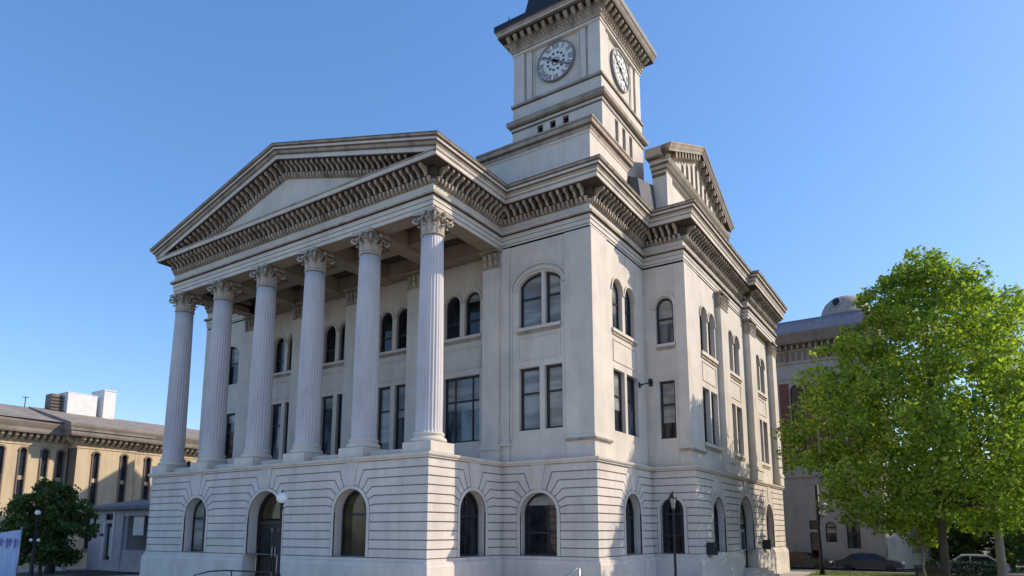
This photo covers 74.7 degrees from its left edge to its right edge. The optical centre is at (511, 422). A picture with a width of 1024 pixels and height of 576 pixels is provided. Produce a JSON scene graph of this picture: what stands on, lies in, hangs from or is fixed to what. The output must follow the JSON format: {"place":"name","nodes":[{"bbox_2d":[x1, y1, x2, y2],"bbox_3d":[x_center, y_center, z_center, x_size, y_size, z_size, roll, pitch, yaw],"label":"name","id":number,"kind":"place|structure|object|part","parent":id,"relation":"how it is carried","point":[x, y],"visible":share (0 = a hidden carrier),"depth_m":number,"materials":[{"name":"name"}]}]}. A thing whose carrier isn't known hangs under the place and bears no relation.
{"place":"outdoors","nodes":[
{"label":"outdoors","id":0,"kind":"place"},
{"bbox_2d":[17,567,85,571],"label":"pavement","id":1,"kind":"structure","parent":0,"point":[35,569],"depth_m":54.61,"materials":[{"name":"concrete"}]},
{"bbox_2d":[42,540,68,570],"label":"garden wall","id":2,"kind":"structure","parent":1,"relation":"on","point":[62,568],"depth_m":51.20,"materials":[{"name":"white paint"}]},
{"bbox_2d":[17,570,139,575],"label":"road","id":3,"kind":"structure","parent":0,"point":[90,573],"depth_m":49.77,"materials":[{"name":"grey asphalt"}]},
{"bbox_2d":[44,565,55,573],"bbox_3d":[-33.273,10.232,48.335,0.780,1.200,0.768,-6,-11,33],"label":"litter bin","id":4,"kind":"object","parent":3,"relation":"on","point":[48,569],"visible":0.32,"depth_m":48.03,"materials":[{"name":"plastic"}]},
{"bbox_2d":[0,477,103,575],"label":"street tree","id":5,"kind":"object","parent":3,"relation":"on","point":[52,547],"visible":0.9,"depth_m":43.66,"materials":[{"name":"green plant"}]},
{"bbox_2d":[86,499,150,572],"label":"porch building","id":6,"kind":"structure","parent":3,"relation":"on","point":[120,544],"depth_m":51.63,"materials":[{"name":"white paint"}]},
{"bbox_2d":[105,523,111,559],"bbox_3d":[-31.251,9.230,52.191,1.000,2.800,0.080,-6,-11,33],"label":"door","id":7,"kind":"structure","parent":6,"relation":"in","point":[110,524],"depth_m":52.26,"materials":[{"name":"white paint"}]},
{"bbox_2d":[107,514,112,519],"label":"window","id":8,"kind":"structure","parent":6,"relation":"in","point":[109,516],"depth_m":52.66,"materials":[{"name":"black glass"}]},
{"bbox_2d":[0,389,199,567],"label":"office building","id":9,"kind":"structure","parent":0,"point":[94,449],"depth_m":58.81,"materials":[{"name":"beige stone"}]},
{"bbox_2d":[0,446,2,472],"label":"window","id":10,"kind":"structure","parent":9,"relation":"in","point":[1,448],"depth_m":54.49,"materials":[{"name":"black glass"}]},
{"bbox_2d":[15,448,25,497],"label":"window","id":11,"kind":"structure","parent":9,"relation":"in","point":[23,452],"depth_m":55.56,"materials":[{"name":"black glass"}]},
{"bbox_2d":[38,450,46,500],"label":"window","id":12,"kind":"structure","parent":9,"relation":"in","point":[44,454],"depth_m":57.01,"materials":[{"name":"black glass"}]},
{"bbox_2d":[56,451,62,483],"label":"window","id":13,"kind":"structure","parent":9,"relation":"in","point":[59,462],"depth_m":58.00,"materials":[{"name":"black glass"}]},
{"bbox_2d":[83,517,89,548],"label":"window","id":14,"kind":"structure","parent":9,"relation":"in","point":[85,541],"depth_m":57.96,"materials":[{"name":"black glass"}]},
{"bbox_2d":[90,453,97,503],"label":"window","id":15,"kind":"structure","parent":9,"relation":"in","point":[95,462],"depth_m":58.95,"materials":[{"name":"black glass"}]},
{"bbox_2d":[118,456,125,502],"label":"window","id":16,"kind":"structure","parent":9,"relation":"in","point":[124,457],"depth_m":60.97,"materials":[{"name":"black glass"}]},
{"bbox_2d":[143,458,149,499],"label":"window","id":17,"kind":"structure","parent":9,"relation":"in","point":[147,460],"depth_m":63.22,"materials":[{"name":"black glass"}]},
{"bbox_2d":[0,0,1023,477],"label":"sky","id":18,"kind":"structure","parent":0,"point":[840,138],"materials":[{"name":"blue"}]},
{"bbox_2d":[780,571,815,575],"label":"path","id":19,"kind":"structure","parent":0,"point":[795,573],"depth_m":48.13,"materials":[{"name":"concrete"}]},
{"bbox_2d":[790,570,814,571],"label":"lawn","id":20,"kind":"structure","parent":0,"point":[803,570],"depth_m":51.81,"materials":[{"name":"green plant"}]},
{"bbox_2d":[806,570,989,575],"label":"lawn","id":21,"kind":"structure","parent":0,"point":[816,573],"depth_m":47.09,"materials":[{"name":"green plant"}]},
{"bbox_2d":[814,485,827,574],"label":"street lamp","id":22,"kind":"object","parent":21,"relation":"on","point":[821,557],"visible":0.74,"depth_m":47.26,"materials":[{"name":"black metal"}]},
{"bbox_2d":[770,245,1023,575],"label":"maple tree","id":23,"kind":"object","parent":21,"relation":"on","point":[898,317],"visible":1,"depth_m":34.84,"materials":[{"name":"green plant"}]},
{"bbox_2d":[896,500,948,575],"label":"sapling","id":24,"kind":"object","parent":21,"relation":"on","point":[928,538],"visible":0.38,"depth_m":39.58,"materials":[{"name":"green plant"}]},
{"bbox_2d":[914,565,940,575],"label":"park bench","id":25,"kind":"object","parent":21,"relation":"on","point":[917,568],"visible":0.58,"depth_m":41.79,"materials":[{"name":"brown wood"}]},
{"bbox_2d":[890,281,1023,575],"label":"lawn tree","id":26,"kind":"object","parent":21,"relation":"on","point":[1000,557],"visible":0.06,"depth_m":41.51,"materials":[{"name":"green plant"}]},
{"bbox_2d":[921,558,1007,575],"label":"hedge","id":27,"kind":"object","parent":21,"relation":"on","point":[979,566],"visible":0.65,"depth_m":45.45,"materials":[{"name":"green plant"}]},
{"bbox_2d":[790,534,1023,573],"bbox_3d":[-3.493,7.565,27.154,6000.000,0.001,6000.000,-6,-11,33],"label":"ground","id":28,"kind":"structure","parent":0,"point":[1014,572],"depth_m":55.30,"materials":[{"name":"grey asphalt"}]},
{"bbox_2d":[17,569,995,575],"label":"kerb","id":29,"kind":"structure","parent":28,"relation":"on","point":[139,574],"depth_m":50.44,"materials":[{"name":"concrete"}]},
{"bbox_2d":[774,295,939,569],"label":"grey building","id":30,"kind":"structure","parent":28,"relation":"on","point":[796,341],"depth_m":57.05,"materials":[{"name":"stone"}]},
{"bbox_2d":[790,385,806,464],"bbox_3d":[24.928,0.141,58.196,1.100,7.050,0.090,-6,-11,33],"label":"window","id":31,"kind":"structure","parent":30,"relation":"in","point":[794,392],"depth_m":58.52,"materials":[{"name":"glass"}]},
{"bbox_2d":[810,520,816,528],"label":"window","id":32,"kind":"structure","parent":30,"relation":"in","point":[813,523],"depth_m":56.54,"materials":[{"name":"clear glass"}]},
{"bbox_2d":[810,532,818,557],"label":"window","id":33,"kind":"structure","parent":30,"relation":"in","point":[814,535],"depth_m":56.29,"materials":[{"name":"glass"}]},
{"bbox_2d":[826,522,836,541],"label":"window","id":34,"kind":"structure","parent":30,"relation":"in","point":[831,532],"depth_m":55.73,"materials":[{"name":"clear glass"}]},
{"bbox_2d":[828,386,845,452],"bbox_3d":[27.441,-0.118,56.578,1.100,7.050,0.090,-6,-11,33],"label":"window","id":35,"kind":"structure","parent":30,"relation":"in","point":[832,386],"depth_m":56.63,"materials":[{"name":"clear glass"}]},
{"bbox_2d":[846,520,861,548],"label":"window","id":36,"kind":"structure","parent":30,"relation":"in","point":[853,535],"depth_m":54.78,"materials":[{"name":"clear glass"}]},
{"bbox_2d":[928,479,1023,571],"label":"background tree","id":37,"kind":"object","parent":28,"relation":"on","point":[959,543],"visible":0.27,"depth_m":53.73,"materials":[{"name":"green plant"}]},
{"bbox_2d":[988,531,1023,560],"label":"background tree","id":38,"kind":"object","parent":28,"relation":"on","point":[1014,545],"visible":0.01,"depth_m":54.58,"materials":[{"name":"green plant"}]},
{"bbox_2d":[1003,474,1023,566],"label":"background tree","id":39,"kind":"object","parent":28,"relation":"on","point":[1018,540],"visible":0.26,"depth_m":47.07,"materials":[{"name":"green plant"}]},
{"bbox_2d":[790,568,1023,575],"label":"road","id":40,"kind":"structure","parent":0,"point":[895,571],"depth_m":52.27,"materials":[{"name":"grey asphalt"}]},
{"bbox_2d":[789,551,833,569],"bbox_3d":[23.298,11.126,54.108,4.660,1.456,2.200,-6,-11,33],"label":"parked car","id":41,"kind":"object","parent":40,"relation":"on","point":[796,558],"visible":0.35,"depth_m":53.22,"materials":[{"name":"black paint"}]},
{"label":"window","id":42,"kind":"part","parent":41,"relation":"part of","materials":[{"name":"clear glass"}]},
{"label":"window","id":43,"kind":"part","parent":41,"relation":"part of","materials":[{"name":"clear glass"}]},
{"bbox_2d":[834,552,904,571],"bbox_3d":[27.511,10.728,51.630,4.660,1.456,2.200,-6,-11,33],"label":"parked car","id":44,"kind":"object","parent":40,"relation":"on","point":[852,562],"visible":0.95,"depth_m":51.00,"materials":[{"name":"black paint"}]},
{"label":"window","id":45,"kind":"part","parent":44,"relation":"part of","materials":[{"name":"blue glass"}]},
{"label":"window","id":46,"kind":"part","parent":44,"relation":"part of","materials":[{"name":"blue glass"}]},
{"bbox_2d":[932,554,1010,574],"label":"parked car","id":47,"kind":"object","parent":40,"relation":"on","point":[966,557],"visible":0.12,"depth_m":47.59,"materials":[{"name":"white paint"}]},
{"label":"window","id":48,"kind":"part","parent":47,"relation":"part of","materials":[{"name":"black glass"}]},
{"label":"window","id":49,"kind":"part","parent":47,"relation":"part of","materials":[{"name":"black glass"}]},
{"label":"plaza","id":50,"kind":"structure","parent":0,"visible":0},
{"bbox_2d":[0,527,21,575],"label":"banner","id":51,"kind":"object","parent":50,"relation":"on","point":[10,542],"visible":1,"depth_m":35.53,"materials":[{"name":"white fabric"}]},
{"bbox_2d":[28,508,40,575],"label":"street lamp","id":52,"kind":"object","parent":50,"relation":"on","point":[31,566],"visible":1,"depth_m":41.27,"materials":[{"name":"black metal"}]},
{"bbox_2d":[194,570,271,575],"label":"handrail","id":53,"kind":"object","parent":50,"relation":"on","point":[234,571],"visible":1,"depth_m":26.42,"materials":[{"name":"black metal"}]},
{"bbox_2d":[275,489,287,575],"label":"street lamp","id":54,"kind":"object","parent":50,"relation":"on","point":[281,498],"visible":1,"depth_m":29.64,"materials":[{"name":"black metal"}]},
{"bbox_2d":[139,0,789,575],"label":"courthouse","id":55,"kind":"structure","parent":50,"relation":"on","point":[435,352],"depth_m":34.98,"materials":[{"name":"stone"}]},
{"bbox_2d":[191,500,205,551],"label":"window","id":56,"kind":"structure","parent":55,"relation":"in","point":[199,517],"depth_m":37.43,"materials":[{"name":"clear glass"}]},
{"bbox_2d":[225,414,234,458],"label":"window","id":57,"kind":"structure","parent":55,"relation":"in","point":[231,417],"depth_m":46.11,"materials":[{"name":"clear glass"}]},
{"bbox_2d":[229,347,238,384],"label":"window","id":58,"kind":"structure","parent":55,"relation":"in","point":[234,356],"depth_m":46.94,"materials":[{"name":"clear glass"}]},
{"bbox_2d":[255,493,279,575],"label":"door","id":59,"kind":"structure","parent":55,"relation":"in","point":[268,531],"depth_m":34.32,"materials":[{"name":"black glass"}]},
{"bbox_2d":[271,404,280,458],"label":"window","id":60,"kind":"structure","parent":55,"relation":"in","point":[277,408],"depth_m":44.42,"materials":[{"name":"black glass"}]},
{"bbox_2d":[276,338,284,372],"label":"window","id":61,"kind":"structure","parent":55,"relation":"in","point":[280,346],"depth_m":45.24,"materials":[{"name":"clear glass"}]},
{"bbox_2d":[284,403,288,453],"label":"window","id":62,"kind":"structure","parent":55,"relation":"in","point":[287,403],"depth_m":43.80,"materials":[{"name":"black glass"}]},
{"bbox_2d":[289,337,292,369],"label":"window","id":63,"kind":"structure","parent":55,"relation":"in","point":[290,358],"depth_m":44.60,"materials":[{"name":"black glass"}]},
{"bbox_2d":[322,396,332,454],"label":"window","id":64,"kind":"structure","parent":55,"relation":"in","point":[328,401],"depth_m":41.77,"materials":[{"name":"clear glass"}]},
{"bbox_2d":[326,326,335,362],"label":"window","id":65,"kind":"structure","parent":55,"relation":"in","point":[331,334],"depth_m":42.58,"materials":[{"name":"black glass"}]},
{"bbox_2d":[337,394,342,453],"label":"window","id":66,"kind":"structure","parent":55,"relation":"in","point":[340,396],"depth_m":41.14,"materials":[{"name":"black glass"}]},
{"bbox_2d":[341,325,344,359],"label":"window","id":67,"kind":"structure","parent":55,"relation":"in","point":[343,330],"depth_m":41.96,"materials":[{"name":"black glass"}]},
{"bbox_2d":[341,490,365,555],"bbox_3d":[-7.026,4.565,30.713,2.060,3.010,0.090,-6,-11,33],"label":"window","id":68,"kind":"structure","parent":55,"relation":"in","point":[353,538],"depth_m":30.89,"materials":[{"name":"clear glass"}]},
{"bbox_2d":[378,387,389,449],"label":"window","id":69,"kind":"structure","parent":55,"relation":"in","point":[384,401],"depth_m":39.16,"materials":[{"name":"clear glass"}]},
{"bbox_2d":[381,313,392,351],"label":"window","id":70,"kind":"structure","parent":55,"relation":"in","point":[386,338],"depth_m":39.98,"materials":[{"name":"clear glass"}]},
{"bbox_2d":[395,385,404,448],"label":"window","id":71,"kind":"structure","parent":55,"relation":"in","point":[400,410],"depth_m":38.47,"materials":[{"name":"grey glass"}]},
{"bbox_2d":[398,309,406,348],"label":"window","id":72,"kind":"structure","parent":55,"relation":"in","point":[402,333],"depth_m":39.30,"materials":[{"name":"black glass"}]},
{"bbox_2d":[447,297,459,338],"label":"window","id":73,"kind":"structure","parent":55,"relation":"in","point":[453,309],"depth_m":37.27,"materials":[{"name":"black glass"}]},
{"bbox_2d":[445,375,479,442],"bbox_3d":[-2.588,-0.699,36.001,2.400,3.580,0.090,-6,-11,33],"label":"window","id":74,"kind":"structure","parent":55,"relation":"in","point":[462,394],"depth_m":36.06,"materials":[{"name":"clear glass"}]},
{"bbox_2d":[460,492,477,556],"bbox_3d":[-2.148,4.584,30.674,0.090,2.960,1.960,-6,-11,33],"label":"window","id":75,"kind":"structure","parent":55,"relation":"in","point":[469,506],"depth_m":30.96,"materials":[{"name":"black glass"}]},
{"bbox_2d":[466,292,479,335],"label":"window","id":76,"kind":"structure","parent":55,"relation":"in","point":[473,302],"depth_m":36.53,"materials":[{"name":"black glass"}]},
{"bbox_2d":[521,367,539,430],"bbox_3d":[0.985,-1.160,32.965,1.180,3.130,0.090,-6,-11,33],"label":"window","id":77,"kind":"structure","parent":55,"relation":"in","point":[530,378],"depth_m":33.03,"materials":[{"name":"grey glass"}]},
{"bbox_2d":[521,273,541,327],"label":"window","id":78,"kind":"structure","parent":55,"relation":"in","point":[531,303],"depth_m":33.78,"materials":[{"name":"grey glass"}]},
{"bbox_2d":[525,493,556,555],"bbox_3d":[1.468,4.759,31.636,2.000,2.920,0.090,-6,-11,33],"label":"window","id":79,"kind":"structure","parent":55,"relation":"in","point":[540,511],"depth_m":31.71,"materials":[{"name":"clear glass"}]},
{"bbox_2d":[547,272,560,322],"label":"window","id":80,"kind":"structure","parent":55,"relation":"in","point":[553,279],"depth_m":33.06,"materials":[{"name":"grey glass"}]},
{"bbox_2d":[547,364,562,428],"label":"window","id":81,"kind":"structure","parent":55,"relation":"in","point":[554,372],"depth_m":32.28,"materials":[{"name":"grey glass"}]},
{"bbox_2d":[612,282,618,329],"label":"window","id":82,"kind":"structure","parent":55,"relation":"in","point":[615,313],"depth_m":34.56,"materials":[{"name":"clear glass"}]},
{"bbox_2d":[613,370,621,431],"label":"window","id":83,"kind":"structure","parent":55,"relation":"in","point":[617,376],"depth_m":33.80,"materials":[{"name":"grey glass"}]},
{"bbox_2d":[624,291,630,336],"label":"window","id":84,"kind":"structure","parent":55,"relation":"in","point":[626,299],"depth_m":35.87,"materials":[{"name":"black glass"}]},
{"bbox_2d":[626,497,634,553],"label":"window","id":85,"kind":"structure","parent":55,"relation":"in","point":[629,507],"depth_m":33.63,"materials":[{"name":"black glass"}]},
{"bbox_2d":[627,377,635,435],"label":"window","id":86,"kind":"structure","parent":55,"relation":"in","point":[630,382],"depth_m":35.19,"materials":[{"name":"black glass"}]},
{"bbox_2d":[638,378,652,387],"bbox_3d":[7.116,-2.099,35.465,0.856,0.376,0.634,-6,-11,33],"label":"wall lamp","id":87,"kind":"object","parent":55,"relation":"attached to","point":[650,382],"visible":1,"depth_m":35.42,"materials":[{"name":"black metal"}]},
{"bbox_2d":[656,298,673,343],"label":"window","id":88,"kind":"structure","parent":55,"relation":"in","point":[665,326],"depth_m":36.69,"materials":[{"name":"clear glass"}]},
{"bbox_2d":[660,380,676,438],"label":"window","id":89,"kind":"structure","parent":55,"relation":"in","point":[668,404],"depth_m":35.91,"materials":[{"name":"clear glass"}]},
{"bbox_2d":[662,499,684,552],"bbox_3d":[8.399,5.302,34.709,1.240,2.820,0.090,-6,-11,33],"label":"window","id":90,"kind":"structure","parent":55,"relation":"in","point":[667,521],"depth_m":34.75,"materials":[{"name":"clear glass"}]},
{"bbox_2d":[699,316,702,349],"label":"window","id":91,"kind":"structure","parent":55,"relation":"in","point":[701,340],"depth_m":39.00,"materials":[{"name":"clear glass"}]},
{"bbox_2d":[703,390,706,441],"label":"window","id":92,"kind":"structure","parent":55,"relation":"in","point":[704,405],"depth_m":38.23,"materials":[{"name":"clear glass"}]},
{"bbox_2d":[708,322,710,355],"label":"window","id":93,"kind":"structure","parent":55,"relation":"in","point":[708,322],"depth_m":40.26,"materials":[{"name":"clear glass"}]},
{"bbox_2d":[707,542,717,554],"bbox_3d":[10.400,6.508,34.711,0.400,0.640,0.660,-6,-11,33],"label":"utility box","id":94,"kind":"object","parent":55,"relation":"attached to","point":[712,548],"visible":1,"depth_m":34.50,"materials":[{"name":"plastic"}]},
{"bbox_2d":[711,394,714,444],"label":"window","id":95,"kind":"structure","parent":55,"relation":"in","point":[711,394],"depth_m":39.50,"materials":[{"name":"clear glass"}]},
{"bbox_2d":[713,503,719,550],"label":"window","id":96,"kind":"structure","parent":55,"relation":"in","point":[715,514],"depth_m":37.94,"materials":[{"name":"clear glass"}]},
{"bbox_2d":[737,409,739,453],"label":"window","id":97,"kind":"structure","parent":55,"relation":"in","point":[737,409],"depth_m":44.03,"materials":[{"name":"black glass"}]},
{"bbox_2d":[740,502,747,567],"bbox_3d":[14.168,6.840,42.084,0.200,4.480,3.400,-6,-11,33],"label":"door","id":98,"kind":"structure","parent":55,"relation":"in","point":[742,513],"depth_m":43.10,"materials":[{"name":"black paint"}]},
{"bbox_2d":[763,540,771,549],"bbox_3d":[17.120,8.139,44.883,0.400,0.640,0.660,-6,-11,33],"label":"utility box","id":99,"kind":"object","parent":55,"relation":"attached to","point":[767,544],"visible":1,"depth_m":44.66,"materials":[{"name":"plastic"}]},
{"bbox_2d":[766,512,768,539],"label":"window","id":100,"kind":"structure","parent":55,"relation":"in","point":[766,512],"depth_m":48.12,"materials":[{"name":"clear glass"}]},
{"bbox_2d":[566,567,580,575],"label":"handrail","id":101,"kind":"object","parent":50,"relation":"on","point":[572,571],"visible":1,"depth_m":21.51,"materials":[{"name":"metal"}]},
{"bbox_2d":[668,491,676,575],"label":"street lamp","id":102,"kind":"object","parent":50,"relation":"on","point":[672,497],"visible":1,"depth_m":29.54,"materials":[{"name":"black metal"}]}
]}

